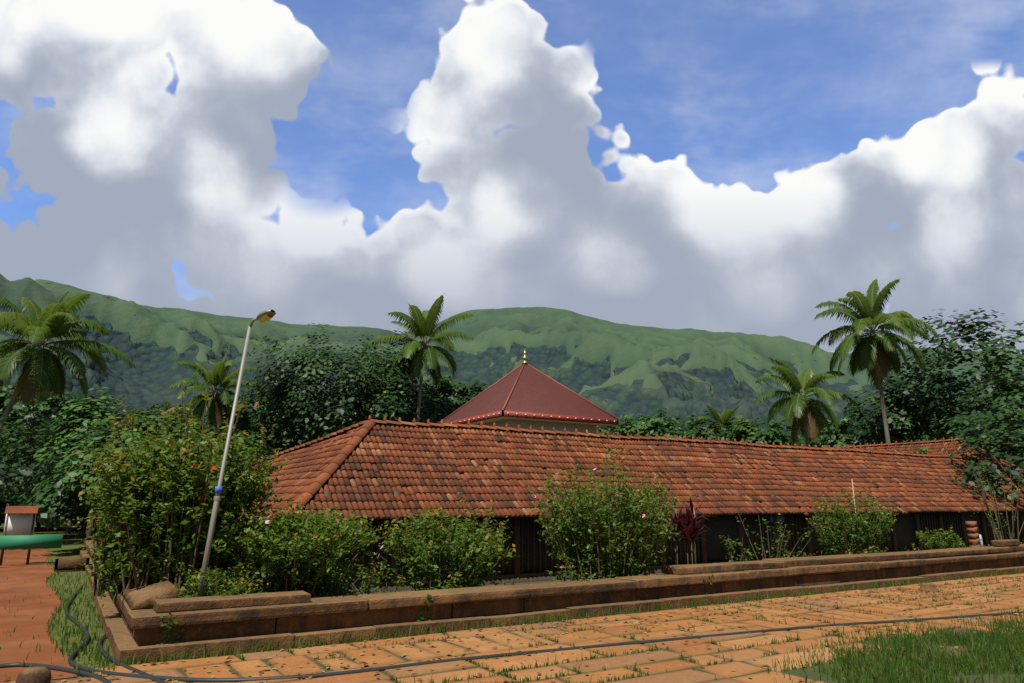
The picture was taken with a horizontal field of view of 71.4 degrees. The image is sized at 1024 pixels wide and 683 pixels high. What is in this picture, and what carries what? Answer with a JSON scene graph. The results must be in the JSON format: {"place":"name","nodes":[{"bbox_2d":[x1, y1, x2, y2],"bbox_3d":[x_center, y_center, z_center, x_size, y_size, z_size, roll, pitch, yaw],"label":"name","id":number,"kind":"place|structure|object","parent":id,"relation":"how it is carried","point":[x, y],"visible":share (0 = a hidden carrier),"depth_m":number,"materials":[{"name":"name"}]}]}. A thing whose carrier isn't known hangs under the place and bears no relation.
{"place":"outdoors","nodes":[
{"label":"outdoors","id":0,"kind":"place"},
{"bbox_2d":[0,548,76,682],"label":"dirt path","id":1,"kind":"structure","parent":0,"point":[38,569],"depth_m":11.27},
{"bbox_2d":[0,513,35,565],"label":"support posts","id":2,"kind":"object","parent":1,"relation":"on","point":[28,553],"visible":0.71,"depth_m":20.02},
{"bbox_2d":[3,514,35,534],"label":"wall","id":3,"kind":"structure","parent":2,"relation":"attached to","point":[19,523],"depth_m":20.12,"materials":[{"name":"grey paint"}]},
{"bbox_2d":[5,506,38,512],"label":"small shed roof","id":4,"kind":"structure","parent":2,"relation":"attached to","point":[21,509],"depth_m":20.11,"materials":[{"name":"tile"}]},
{"bbox_2d":[0,535,62,549],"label":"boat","id":5,"kind":"object","parent":2,"relation":"attached to","point":[29,541],"visible":1,"depth_m":19.86,"materials":[{"name":"green plastic"}]},
{"bbox_2d":[84,531,663,593],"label":"ground","id":6,"kind":"structure","parent":0,"point":[481,585],"depth_m":15.17,"materials":[{"name":"brown soil"}]},
{"bbox_2d":[254,583,359,597],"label":"soil","id":7,"kind":"structure","parent":6,"relation":"on","point":[317,595],"depth_m":9.94,"materials":[{"name":"brown soil"}]},
{"bbox_2d":[197,318,256,596],"bbox_3d":[-3.727,1.513,9.383,0.513,3.891,0.231,17,-21,-52],"label":"lamp post","id":8,"kind":"object","parent":7,"relation":"on","point":[217,498],"visible":0.81,"depth_m":9.34,"materials":[{"name":"silver metal"}]},
{"bbox_2d":[215,486,222,492],"bbox_3d":[-3.805,1.923,9.247,0.090,0.085,0.012,8,-15,-31],"label":"pole band","id":9,"kind":"object","parent":8,"relation":"attached to","point":[218,489],"visible":1,"depth_m":9.24,"materials":[{"name":"blue plastic"}]},
{"bbox_2d":[256,308,275,319],"bbox_3d":[-3.400,-0.377,9.866,0.218,0.115,0.352,8,-15,-31],"label":"street lamp head","id":10,"kind":"object","parent":8,"relation":"attached to","point":[267,311],"visible":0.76,"depth_m":9.77},
{"bbox_2d":[258,314,273,322],"bbox_3d":[-3.399,-0.318,9.853,0.165,0.076,0.258,8,-15,-31],"label":"lamp lens","id":11,"kind":"object","parent":10,"relation":"attached to","point":[265,318],"visible":1,"depth_m":9.81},
{"bbox_2d":[448,417,612,436],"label":"shrine walls","id":12,"kind":"structure","parent":6,"relation":"on","point":[538,424],"depth_m":34.73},
{"bbox_2d":[444,364,614,422],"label":"pyramidal roof","id":13,"kind":"structure","parent":12,"relation":"on","point":[535,391],"depth_m":35.82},
{"bbox_2d":[522,351,527,363],"bbox_3d":[0.689,0.782,38.045,0.340,0.820,0.331,8,-15,-31],"label":"roof finial","id":14,"kind":"object","parent":13,"relation":"on","point":[524,358],"visible":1,"depth_m":37.92,"materials":[{"name":"gold metal"}]},
{"bbox_2d":[438,363,617,423],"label":"roof ridge caps","id":15,"kind":"object","parent":13,"relation":"on","point":[505,404],"visible":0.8,"depth_m":37.23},
{"bbox_2d":[439,410,618,427],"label":"roof fascia","id":16,"kind":"structure","parent":13,"relation":"attached to","point":[539,416],"depth_m":34.33,"materials":[{"name":"wood"}]},
{"bbox_2d":[447,413,614,423],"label":"shrine studs","id":17,"kind":"object","parent":16,"relation":"attached to","point":[525,414],"visible":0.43,"depth_m":34.45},
{"bbox_2d":[665,497,710,543],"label":"cordyline leaves","id":18,"kind":"object","parent":6,"relation":"on","point":[686,527],"visible":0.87,"depth_m":14.23,"materials":[{"name":"red plant"}]},
{"bbox_2d":[0,278,939,446],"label":"palm","id":19,"kind":"object","parent":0,"point":[215,408],"depth_m":52.49,"materials":[{"name":"green plant"}]},
{"bbox_2d":[37,334,878,404],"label":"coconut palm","id":20,"kind":"object","parent":19,"relation":"attached to","point":[216,398],"visible":0.27,"depth_m":53.80,"materials":[{"name":"green"}]},
{"bbox_2d":[349,569,661,592],"bbox_3d":[9.883,6.446,21.038,31.970,0.160,0.100,8,-15,-31],"label":"temple wall base","id":21,"kind":"object","parent":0,"point":[534,579],"depth_m":15.03,"materials":[{"name":"brown stone"}]},
{"bbox_2d":[0,511,1023,682],"bbox_3d":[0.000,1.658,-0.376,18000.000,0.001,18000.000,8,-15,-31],"label":"ground","id":22,"kind":"structure","parent":0,"point":[72,542],"depth_m":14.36,"materials":[{"name":"green plant"}]},
{"bbox_2d":[54,557,89,571],"bbox_3d":[-11.299,5.724,18.303,0.750,0.320,0.420,8,-15,-31],"label":"log","id":23,"kind":"object","parent":22,"relation":"on","point":[63,564],"visible":0.77,"depth_m":18.13,"materials":[{"name":"brown wood"}]},
{"bbox_2d":[0,585,1022,682],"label":"garden hoses","id":24,"kind":"object","parent":22,"relation":"on","point":[140,674],"visible":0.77,"depth_m":7.55,"materials":[{"name":"grey rubber"}]},
{"bbox_2d":[0,306,1023,529],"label":"trees","id":25,"kind":"object","parent":22,"relation":"on","point":[396,398],"visible":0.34,"depth_m":56.15,"materials":[{"name":"green plant"}]},
{"bbox_2d":[0,383,1023,529],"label":"light tree crowns","id":26,"kind":"object","parent":22,"relation":"on","point":[67,423],"visible":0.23,"depth_m":36.64,"materials":[{"name":"green plant"}]},
{"bbox_2d":[0,336,1023,542],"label":"tree trunks","id":27,"kind":"object","parent":22,"relation":"on","point":[68,529],"visible":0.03,"depth_m":45.69,"materials":[{"name":"brown plant"}]},
{"bbox_2d":[50,573,1023,682],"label":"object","id":28,"kind":"object","parent":22,"relation":"on","point":[812,674],"depth_m":7.54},
{"bbox_2d":[73,381,1023,644],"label":"shrub","id":29,"kind":"object","parent":22,"relation":"on","point":[349,525],"depth_m":10.23,"materials":[{"name":"green plant"}]},
{"bbox_2d":[123,445,267,561],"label":"red flowers","id":30,"kind":"object","parent":29,"relation":"attached to","point":[213,467],"visible":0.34,"depth_m":9.53,"materials":[{"name":"red plant"}]},
{"bbox_2d":[253,468,662,587],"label":"pink flowers","id":31,"kind":"object","parent":29,"relation":"on","point":[534,496],"visible":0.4,"depth_m":12.05,"materials":[{"name":"pink plant"}]},
{"bbox_2d":[78,537,1023,665],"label":"plinth","id":32,"kind":"structure","parent":22,"relation":"on","point":[234,621],"depth_m":10.21,"materials":[{"name":"stone"}]},
{"bbox_2d":[121,579,177,608],"bbox_3d":[-4.712,3.231,9.255,0.520,0.215,1.770,8,-15,-31],"label":"rock","id":33,"kind":"object","parent":32,"relation":"on","point":[146,596],"visible":0.71,"depth_m":8.72,"materials":[{"name":"beige stone"}]},
{"bbox_2d":[965,521,980,546],"bbox_3d":[15.156,6.466,23.384,0.328,1.106,0.240,8,-15,-31],"label":"clay pot","id":34,"kind":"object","parent":32,"relation":"on","point":[972,530],"depth_m":23.34,"materials":[{"name":"orange ceramic"}]},
{"bbox_2d":[0,274,1023,457],"bbox_3d":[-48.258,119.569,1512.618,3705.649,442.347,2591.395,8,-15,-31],"label":"mountain","id":35,"kind":"structure","parent":0,"point":[615,369],"depth_m":1040.15,"materials":[{"name":"green plant"}]},
{"bbox_2d":[0,0,1023,353],"label":"sky","id":36,"kind":"structure","parent":0,"point":[743,166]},
{"bbox_2d":[55,573,1023,682],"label":"paving","id":37,"kind":"structure","parent":0,"point":[382,658],"depth_m":8.54,"materials":[{"name":"stone"}]},
{"bbox_2d":[15,583,939,682],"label":"yard stones","id":38,"kind":"object","parent":37,"relation":"on","point":[38,674],"visible":0.96,"depth_m":6.56,"materials":[{"name":"stone"}]},
{"bbox_2d":[3,573,1023,682],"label":"fallen leaves","id":39,"kind":"object","parent":37,"relation":"on","point":[309,677],"visible":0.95,"depth_m":9.14,"materials":[{"name":"brown plant"}]},
{"bbox_2d":[248,491,1023,582],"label":"temple walls","id":40,"kind":"structure","parent":0,"point":[724,526],"depth_m":18.54,"materials":[{"name":"brown wood"}]},
{"bbox_2d":[252,425,972,519],"bbox_3d":[1.505,6.700,34.944,33.070,2.938,33.000,8,-15,-31],"label":"temple roof underlay","id":41,"kind":"object","parent":40,"relation":"on","point":[326,482],"visible":0.1,"depth_m":15.08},
{"bbox_2d":[247,415,1023,519],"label":"temple roof tiles","id":42,"kind":"object","parent":41,"relation":"on","point":[718,476],"visible":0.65,"depth_m":18.09,"materials":[{"name":"tile"}]},
{"bbox_2d":[770,513,820,522],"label":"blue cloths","id":43,"kind":"object","parent":42,"relation":"attached to","point":[780,517],"visible":0.32,"depth_m":19.85,"materials":[{"name":"blue fabric"}]},
{"bbox_2d":[324,491,1023,588],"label":"wooden wall slats","id":44,"kind":"object","parent":40,"relation":"attached to","point":[663,555],"visible":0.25,"depth_m":18.39,"materials":[{"name":"brown wood"}]},
{"bbox_2d":[674,530,696,564],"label":"plant stems","id":45,"kind":"object","parent":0,"point":[676,551],"visible":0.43,"depth_m":14.20,"materials":[{"name":"plant"}]}
]}

